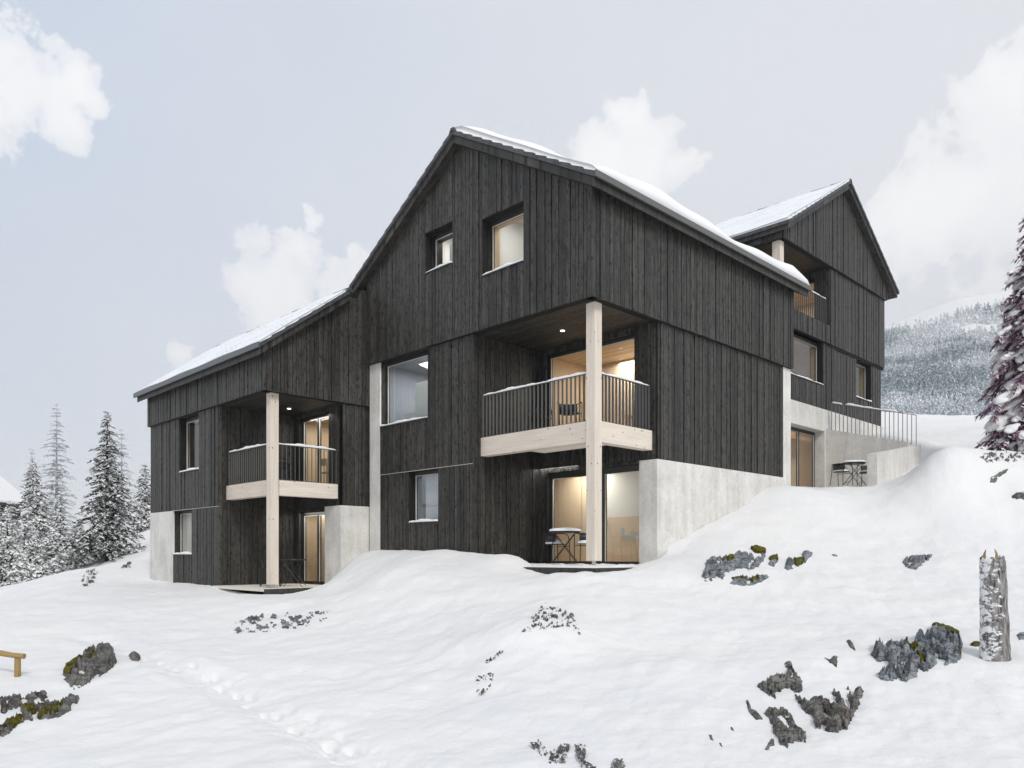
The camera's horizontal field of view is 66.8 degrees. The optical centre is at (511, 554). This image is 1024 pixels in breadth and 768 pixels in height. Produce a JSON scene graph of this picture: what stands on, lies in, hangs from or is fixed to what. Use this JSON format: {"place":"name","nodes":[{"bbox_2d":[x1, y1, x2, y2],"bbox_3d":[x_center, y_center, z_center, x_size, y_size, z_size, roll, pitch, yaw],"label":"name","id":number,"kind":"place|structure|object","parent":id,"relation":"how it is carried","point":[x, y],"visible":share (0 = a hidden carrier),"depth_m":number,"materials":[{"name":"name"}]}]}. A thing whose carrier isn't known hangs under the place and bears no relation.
{"place":"outdoors","nodes":[
{"label":"outdoors","id":0,"kind":"place"},
{"bbox_2d":[322,458,327,483],"bbox_3d":[-5.411,-2.390,22.995,0.425,0.860,0.420,0,0,-44],"label":"dining chair","id":1,"kind":"object","parent":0,"point":[326,464],"visible":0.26,"depth_m":22.73,"materials":[{"name":"brown wood"}]},
{"bbox_2d":[0,412,1023,767],"bbox_3d":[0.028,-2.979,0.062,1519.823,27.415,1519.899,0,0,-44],"label":"ground","id":2,"kind":"structure","parent":0,"point":[670,658],"depth_m":10.94,"materials":[{"name":"white snow"}]},
{"bbox_2d":[0,512,20,586],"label":"fir tree","id":3,"kind":"object","parent":2,"relation":"on","point":[7,541],"visible":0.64,"depth_m":29.88,"materials":[{"name":"grey plant"}]},
{"bbox_2d":[0,500,21,575],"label":"fir tree","id":4,"kind":"object","parent":2,"relation":"on","point":[10,509],"visible":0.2,"depth_m":35.91,"materials":[{"name":"grey plant"}]},
{"bbox_2d":[0,650,25,676],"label":"bench","id":5,"kind":"object","parent":2,"relation":"on","point":[17,657],"visible":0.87,"depth_m":10.06,"materials":[{"name":"beige wood"}]},
{"bbox_2d":[0,475,29,543],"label":"chalet","id":6,"kind":"object","parent":2,"relation":"on","point":[9,491],"visible":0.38,"depth_m":65.70,"materials":[{"name":"grey"}]},
{"bbox_2d":[6,547,38,583],"bbox_3d":[-17.697,1.082,27.992,1.428,2.690,1.466,0,0,-17],"label":"fir tree","id":7,"kind":"object","parent":2,"relation":"on","point":[19,573],"visible":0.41,"depth_m":27.89,"materials":[{"name":"grey plant"}]},
{"bbox_2d":[4,525,50,585],"bbox_3d":[-18.479,0.531,30.111,2.044,3.352,1.825,0,0,-44],"label":"fir tree","id":8,"kind":"object","parent":2,"relation":"on","point":[35,559],"visible":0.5,"depth_m":29.93,"materials":[{"name":"grey plant"}]},
{"bbox_2d":[0,460,70,576],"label":"fir tree","id":9,"kind":"object","parent":2,"relation":"on","point":[25,521],"visible":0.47,"depth_m":33.87,"materials":[{"name":"grey plant"}]},
{"bbox_2d":[21,449,50,542],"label":"fir tree","id":10,"kind":"object","parent":2,"relation":"on","point":[31,453],"visible":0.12,"depth_m":79.95,"materials":[{"name":"grey plant"}]},
{"bbox_2d":[0,690,79,736],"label":"rock outcrop","id":11,"kind":"object","parent":2,"relation":"on","point":[44,709],"visible":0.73,"depth_m":8.51,"materials":[{"name":"grey stone"}]},
{"bbox_2d":[43,513,58,556],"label":"fir tree","id":12,"kind":"object","parent":2,"relation":"on","point":[48,516],"visible":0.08,"depth_m":42.93,"materials":[{"name":"grey plant"}]},
{"bbox_2d":[38,528,68,575],"bbox_3d":[-18.867,0.405,32.005,1.811,3.027,1.981,0,0,-44],"label":"fir tree","id":13,"kind":"object","parent":2,"relation":"on","point":[54,556],"visible":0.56,"depth_m":31.88,"materials":[{"name":"grey plant"}]},
{"bbox_2d":[35,404,83,540],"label":"fir tree","id":14,"kind":"object","parent":2,"relation":"on","point":[56,485],"visible":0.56,"depth_m":85.86,"materials":[{"name":"grey plant"}]},
{"bbox_2d":[51,495,69,552],"bbox_3d":[-22.185,-0.590,38.060,1.542,4.730,1.613,0,0,13],"label":"fir tree","id":15,"kind":"object","parent":2,"relation":"on","point":[58,523],"visible":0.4,"depth_m":37.92,"materials":[{"name":"grey plant"}]},
{"bbox_2d":[60,524,89,570],"bbox_3d":[-20.359,0.092,36.084,2.281,2.994,1.980,0,0,-44],"label":"fir tree","id":16,"kind":"object","parent":2,"relation":"on","point":[74,563],"visible":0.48,"depth_m":35.78,"materials":[{"name":"grey plant"}]},
{"bbox_2d":[72,523,85,544],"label":"fir tree","id":17,"kind":"object","parent":2,"relation":"on","point":[81,527],"visible":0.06,"depth_m":51.97,"materials":[{"name":"grey plant"}]},
{"bbox_2d":[81,569,97,585],"bbox_3d":[-13.048,0.720,23.945,0.356,0.547,3.998,0,0,-25],"label":"rock ledge","id":18,"kind":"object","parent":2,"relation":"on","point":[91,580],"visible":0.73,"depth_m":23.87,"materials":[{"name":"grey stone"}]},
{"bbox_2d":[63,641,116,689],"bbox_3d":[-6.104,1.612,11.312,0.702,0.474,3.889,0,0,-26],"label":"boulder","id":19,"kind":"object","parent":2,"relation":"on","point":[92,661],"visible":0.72,"depth_m":10.50,"materials":[{"name":"grey stone"}]},
{"bbox_2d":[62,411,145,562],"bbox_3d":[-18.884,-2.904,35.953,3.553,7.600,3.610,0,0,-21],"label":"fir tree","id":20,"kind":"object","parent":2,"relation":"on","point":[108,521],"visible":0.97,"depth_m":35.74,"materials":[{"name":"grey plant"}]},
{"bbox_2d":[112,429,138,524],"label":"fir tree","id":21,"kind":"object","parent":2,"relation":"on","point":[124,453],"visible":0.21,"depth_m":91.98,"materials":[{"name":"grey plant"}]},
{"bbox_2d":[129,651,139,660],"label":"stone","id":22,"kind":"object","parent":2,"relation":"on","point":[134,655],"visible":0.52,"depth_m":11.68,"materials":[{"name":"grey stone"}]},
{"bbox_2d":[124,464,150,535],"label":"fir tree","id":23,"kind":"object","parent":2,"relation":"on","point":[144,510],"visible":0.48,"depth_m":43.76,"materials":[{"name":"grey plant"}]},
{"bbox_2d":[130,543,146,553],"bbox_3d":[-17.232,0.247,36.023,1.453,1.595,1.240,0,0,-44],"label":"fir tree","id":24,"kind":"object","parent":2,"relation":"on","point":[139,548],"visible":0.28,"depth_m":35.89,"materials":[{"name":"grey plant"}]},
{"bbox_2d":[133,287,369,593],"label":"timber house","id":25,"kind":"structure","parent":2,"relation":"on","point":[230,422],"depth_m":21.94,"materials":[{"name":"black wood"}]},
{"bbox_2d":[172,509,191,554],"bbox_3d":[-9.903,-0.677,23.784,0.531,1.395,1.420,0,0,-44],"label":"window","id":26,"kind":"structure","parent":25,"relation":"in","point":[181,518],"depth_m":24.26,"materials":[{"name":"grey"}]},
{"bbox_2d":[178,413,198,472],"bbox_3d":[-9.546,-3.338,23.419,0.532,1.715,1.481,0,0,-44],"label":"window","id":27,"kind":"structure","parent":25,"relation":"in","point":[195,419],"depth_m":23.90,"materials":[{"name":"grey"}]},
{"bbox_2d":[260,561,280,586],"bbox_3d":[-6.597,0.512,21.203,0.531,0.702,0.562,0,0,-14],"label":"metal armchair","id":28,"kind":"object","parent":25,"relation":"on","point":[263,564],"visible":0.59,"depth_m":21.02,"materials":[{"name":"black metal"}]},
{"bbox_2d":[279,457,292,479],"bbox_3d":[-6.340,-2.280,21.235,0.532,0.702,0.562,0,0,26],"label":"metal armchair","id":29,"kind":"object","parent":25,"relation":"on","point":[280,462],"visible":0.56,"depth_m":21.07,"materials":[{"name":"black metal"}]},
{"bbox_2d":[280,559,305,586],"bbox_3d":[-5.957,0.494,21.128,0.656,0.745,0.656,0,0,1],"label":"bistro table","id":30,"kind":"object","parent":25,"relation":"on","point":[287,560],"visible":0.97,"depth_m":20.96,"materials":[{"name":"black metal"}]},
{"bbox_2d":[303,511,324,583],"bbox_3d":[-5.657,-0.215,22.711,0.085,2.106,1.616,0,0,-44],"label":"glass door","id":31,"kind":"structure","parent":25,"relation":"in","point":[319,514],"depth_m":22.67,"materials":[{"name":"grey"}]},
{"bbox_2d":[303,413,328,481],"bbox_3d":[-5.664,-3.005,22.718,0.085,2.106,1.636,0,0,-44],"label":"glass door","id":32,"kind":"structure","parent":25,"relation":"in","point":[319,418],"depth_m":22.67,"materials":[{"name":"grey"}]},
{"bbox_2d":[235,611,326,632],"bbox_3d":[-4.513,1.296,14.787,1.891,0.423,1.686,0,0,24],"label":"rock ledge","id":33,"kind":"object","parent":2,"relation":"on","point":[284,622],"visible":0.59,"depth_m":14.76,"materials":[{"name":"grey stone"}]},
{"bbox_2d":[476,672,492,694],"bbox_3d":[-0.346,1.563,9.188,0.218,0.224,0.803,0,0,3],"label":"rock ledge","id":34,"kind":"object","parent":2,"relation":"on","point":[483,689],"visible":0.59,"depth_m":9.29,"materials":[{"name":"grey stone"}]},
{"bbox_2d":[530,739,569,762],"bbox_3d":[0.371,1.694,6.566,0.328,0.116,0.707,0,0,-14],"label":"rock ledge","id":35,"kind":"object","parent":2,"relation":"on","point":[560,750],"visible":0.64,"depth_m":6.54,"materials":[{"name":"grey stone"}]},
{"bbox_2d":[522,606,578,632],"bbox_3d":[0.724,1.019,12.069,0.797,0.401,2.643,0,0,9],"label":"rock ledge","id":36,"kind":"object","parent":2,"relation":"on","point":[556,616],"visible":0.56,"depth_m":11.52,"materials":[{"name":"grey stone"}]},
{"bbox_2d":[349,126,811,572],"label":"gabled house","id":37,"kind":"structure","parent":2,"relation":"on","point":[506,283],"depth_m":19.11,"materials":[{"name":"black wood"}]},
{"bbox_2d":[380,348,427,426],"bbox_3d":[-2.823,-4.430,20.880,0.394,1.840,2.175,0,0,-44],"label":"window","id":38,"kind":"structure","parent":37,"relation":"in","point":[385,368],"depth_m":21.63,"materials":[{"name":"grey"}]},
{"bbox_2d":[407,468,437,522],"bbox_3d":[-2.178,-1.520,20.325,0.532,1.400,1.280,0,0,-44],"label":"window","id":39,"kind":"structure","parent":37,"relation":"in","point":[419,475],"depth_m":20.74,"materials":[{"name":"grey"}]},
{"bbox_2d":[424,227,451,273],"bbox_3d":[-1.674,-7.725,19.741,0.630,1.090,1.120,0,0,-44],"label":"window","id":40,"kind":"structure","parent":37,"relation":"in","point":[438,239],"depth_m":20.12,"materials":[{"name":"grey"}]},
{"bbox_2d":[480,207,522,276],"bbox_3d":[-0.049,-7.265,18.085,0.631,1.410,1.440,0,0,-44],"label":"window","id":41,"kind":"structure","parent":37,"relation":"in","point":[495,225],"depth_m":18.58,"materials":[{"name":"grey"}]},
{"bbox_2d":[527,405,552,429],"bbox_3d":[0.659,-3.179,18.599,0.531,0.702,0.562,0,0,-14],"label":"metal armchair","id":42,"kind":"object","parent":37,"relation":"on","point":[539,416],"visible":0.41,"depth_m":18.44,"materials":[{"name":"black metal"}]},
{"bbox_2d":[540,533,569,562],"bbox_3d":[1.016,-0.149,18.348,0.531,0.702,0.562,0,0,-29],"label":"metal armchair","id":43,"kind":"object","parent":37,"relation":"on","point":[550,538],"visible":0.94,"depth_m":18.18,"materials":[{"name":"black metal"}]},
{"bbox_2d":[549,528,580,563],"bbox_3d":[1.220,-0.210,17.909,0.715,0.831,0.713,0,0,-25],"label":"bistro table","id":44,"kind":"object","parent":37,"relation":"on","point":[564,530],"visible":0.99,"depth_m":17.69,"materials":[{"name":"black"}]},
{"bbox_2d":[559,402,581,424],"bbox_3d":[1.323,-3.179,18.005,0.562,0.702,0.531,0,0,-4],"label":"metal armchair","id":45,"kind":"object","parent":37,"relation":"on","point":[564,409],"visible":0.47,"depth_m":18.14,"materials":[{"name":"black metal"}]},
{"bbox_2d":[574,533,599,563],"bbox_3d":[1.718,-0.149,17.605,0.562,0.702,0.531,0,0,16],"label":"metal armchair","id":46,"kind":"object","parent":37,"relation":"on","point":[582,538],"visible":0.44,"depth_m":17.58,"materials":[{"name":"black metal"}]},
{"bbox_2d":[550,335,633,425],"bbox_3d":[1.987,-4.015,19.320,0.085,2.346,2.806,0,0,-44],"label":"glass door","id":47,"kind":"structure","parent":37,"relation":"in","point":[552,357],"depth_m":19.85,"materials":[{"name":"grey"}]},
{"bbox_2d":[551,465,638,563],"bbox_3d":[2.059,-0.950,19.247,0.085,2.336,2.891,0,0,-44],"label":"glass door","id":48,"kind":"structure","parent":37,"relation":"in","point":[632,468],"depth_m":19.03,"materials":[{"name":"grey"}]},
{"bbox_2d":[574,744,595,767],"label":"rock ledge","id":49,"kind":"object","parent":2,"relation":"on","point":[578,750],"visible":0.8,"depth_m":6.40,"materials":[{"name":"grey stone"}]},
{"bbox_2d":[611,758,624,767],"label":"rock ledge","id":50,"kind":"object","parent":2,"relation":"on","point":[617,764],"visible":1,"depth_m":6.16,"materials":[{"name":"grey stone"}]},
{"bbox_2d":[702,545,765,581],"bbox_3d":[4.545,0.267,16.221,2.836,0.977,1.168,0,0,-44],"label":"rock outcrop","id":51,"kind":"object","parent":2,"relation":"on","point":[739,559],"visible":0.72,"depth_m":16.14,"materials":[{"name":"grey stone"}]},
{"bbox_2d":[730,574,768,585],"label":"rock outcrop","id":52,"kind":"object","parent":2,"relation":"on","point":[740,580],"visible":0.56,"depth_m":15.20,"materials":[{"name":"grey stone"}]},
{"bbox_2d":[746,700,762,719],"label":"rock outcrop","id":53,"kind":"object","parent":2,"relation":"on","point":[755,714],"visible":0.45,"depth_m":7.65,"materials":[{"name":"grey stone"}]},
{"bbox_2d":[765,738,774,749],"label":"stone","id":54,"kind":"object","parent":2,"relation":"on","point":[771,742],"visible":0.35,"depth_m":6.66,"materials":[{"name":"grey stone"}]},
{"bbox_2d":[768,554,778,566],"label":"stone","id":55,"kind":"object","parent":2,"relation":"on","point":[773,558],"visible":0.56,"depth_m":16.67,"materials":[{"name":"grey stone"}]},
{"bbox_2d":[757,661,802,698],"bbox_3d":[3.143,1.504,8.908,0.511,0.426,1.660,0,0,34],"label":"rock outcrop","id":56,"kind":"object","parent":2,"relation":"on","point":[775,683],"visible":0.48,"depth_m":8.72,"materials":[{"name":"grey stone"}]},
{"bbox_2d":[764,706,805,748],"bbox_3d":[2.567,1.669,7.254,0.353,0.312,1.539,0,0,11],"label":"rock outcrop","id":57,"kind":"object","parent":2,"relation":"on","point":[791,733],"visible":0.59,"depth_m":7.12,"materials":[{"name":"grey stone"}]},
{"bbox_2d":[784,550,812,570],"bbox_3d":[6.179,0.213,16.870,0.467,0.630,1.859,0,0,34],"label":"stone","id":58,"kind":"object","parent":2,"relation":"on","point":[797,561],"visible":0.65,"depth_m":16.67,"materials":[{"name":"grey stone"}]},
{"bbox_2d":[715,178,898,487],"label":"mountain house","id":59,"kind":"structure","parent":2,"relation":"on","point":[824,242],"depth_m":29.37,"materials":[{"name":"black wood"}]},
{"bbox_2d":[791,427,814,486],"bbox_3d":[10.074,-3.377,27.802,3.326,2.351,0.085,0,0,-44],"label":"glass door","id":60,"kind":"structure","parent":59,"relation":"in","point":[797,430],"depth_m":28.21,"materials":[{"name":"grey"}]},
{"bbox_2d":[791,334,823,385],"bbox_3d":[10.429,-7.070,28.011,2.770,1.640,0.553,0,0,-44],"label":"window","id":61,"kind":"structure","parent":59,"relation":"in","point":[813,346],"depth_m":28.93,"materials":[{"name":"grey"}]},
{"bbox_2d":[856,361,871,402],"bbox_3d":[14.117,-7.070,31.634,1.610,1.640,0.550,0,0,-44],"label":"window","id":62,"kind":"structure","parent":59,"relation":"in","point":[862,367],"depth_m":32.22,"materials":[{"name":"grey"}]},
{"bbox_2d":[794,686,863,732],"bbox_3d":[3.146,1.613,7.924,0.722,0.386,2.044,0,0,30],"label":"rock outcrop","id":63,"kind":"object","parent":2,"relation":"on","point":[840,714],"visible":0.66,"depth_m":7.72,"materials":[{"name":"grey stone"}]},
{"bbox_2d":[825,655,837,667],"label":"stone","id":64,"kind":"object","parent":2,"relation":"on","point":[833,660],"visible":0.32,"depth_m":9.62,"materials":[{"name":"grey stone"}]},
{"bbox_2d":[830,463,852,486],"bbox_3d":[10.675,-2.590,25.197,0.532,0.702,0.562,0,0,-34],"label":"metal armchair","id":65,"kind":"object","parent":2,"relation":"on","point":[838,468],"visible":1,"depth_m":25.07,"materials":[{"name":"black metal"}]},
{"bbox_2d":[847,640,854,649],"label":"stone","id":66,"kind":"object","parent":2,"relation":"on","point":[850,643],"visible":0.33,"depth_m":10.60,"materials":[{"name":"grey stone"}]},
{"bbox_2d":[842,460,865,485],"bbox_3d":[11.097,-2.651,25.195,0.728,0.832,0.736,0,0,-44],"label":"bistro table","id":67,"kind":"object","parent":2,"relation":"on","point":[857,462],"visible":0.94,"depth_m":25.03,"materials":[{"name":"black metal"}]},
{"bbox_2d":[857,465,866,486],"bbox_3d":[11.621,-2.590,25.404,0.562,0.702,0.531,0,0,36],"label":"metal armchair","id":68,"kind":"object","parent":2,"relation":"on","point":[863,470],"visible":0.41,"depth_m":25.62,"materials":[{"name":"black metal"}]},
{"bbox_2d":[826,402,920,486],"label":"retaining wall","id":69,"kind":"structure","parent":2,"relation":"on","point":[887,460],"depth_m":27.57,"materials":[{"name":"concrete"}]},
{"bbox_2d":[870,622,962,681],"bbox_3d":[5.471,1.320,10.459,1.081,0.678,4.189,0,0,31],"label":"rock outcrop","id":70,"kind":"object","parent":2,"relation":"on","point":[921,650],"visible":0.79,"depth_m":9.72,"materials":[{"name":"grey stone"}]},
{"bbox_2d":[902,554,931,569],"bbox_3d":[9.020,0.261,17.316,1.798,0.547,0.603,0,0,-44],"label":"rock","id":71,"kind":"object","parent":2,"relation":"on","point":[917,561],"visible":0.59,"depth_m":17.12,"materials":[{"name":"grey stone"}]},
{"bbox_2d":[970,641,979,646],"bbox_3d":[6.178,1.288,10.339,0.191,0.262,0.754,0,0,33],"label":"moss cushion","id":72,"kind":"object","parent":2,"relation":"on","point":[975,643],"visible":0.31,"depth_m":10.28,"materials":[{"name":"green plant"}]},
{"bbox_2d":[979,549,1011,661],"bbox_3d":[6.023,0.669,9.666,0.382,1.478,0.369,0,0,-44],"label":"tree stump","id":73,"kind":"object","parent":2,"relation":"on","point":[994,637],"visible":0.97,"depth_m":9.55,"materials":[{"name":"grey wood"}]},
{"bbox_2d":[974,215,1023,450],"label":"spruce tree","id":74,"kind":"object","parent":2,"relation":"on","point":[1004,427],"visible":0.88,"depth_m":24.10,"materials":[{"name":"grey plant"}]},
{"bbox_2d":[990,469,1007,482],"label":"rock outcrop","id":75,"kind":"object","parent":2,"relation":"on","point":[994,480],"visible":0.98,"depth_m":21.01,"materials":[{"name":"grey stone"}]},
{"bbox_2d":[980,452,1023,461],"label":"rock ledge","id":76,"kind":"object","parent":2,"relation":"on","point":[1002,456],"visible":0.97,"depth_m":21.82,"materials":[{"name":"grey stone"}]},
{"bbox_2d":[1012,491,1023,499],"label":"rock outcrop","id":77,"kind":"object","parent":2,"relation":"on","point":[1018,495],"visible":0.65,"depth_m":20.28,"materials":[{"name":"grey stone"}]},
{"bbox_2d":[1016,632,1023,639],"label":"stone","id":78,"kind":"object","parent":2,"relation":"on","point":[1020,635],"visible":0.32,"depth_m":10.95,"materials":[{"name":"grey stone"}]},
{"bbox_2d":[0,0,1023,540],"label":"sky","id":79,"kind":"structure","parent":0,"point":[180,179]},
{"bbox_2d":[881,290,1012,415],"bbox_3d":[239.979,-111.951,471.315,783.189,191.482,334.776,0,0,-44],"label":"mountain","id":80,"kind":"structure","parent":0,"point":[946,355],"depth_m":338.75,"materials":[{"name":"white snow"}]}
]}

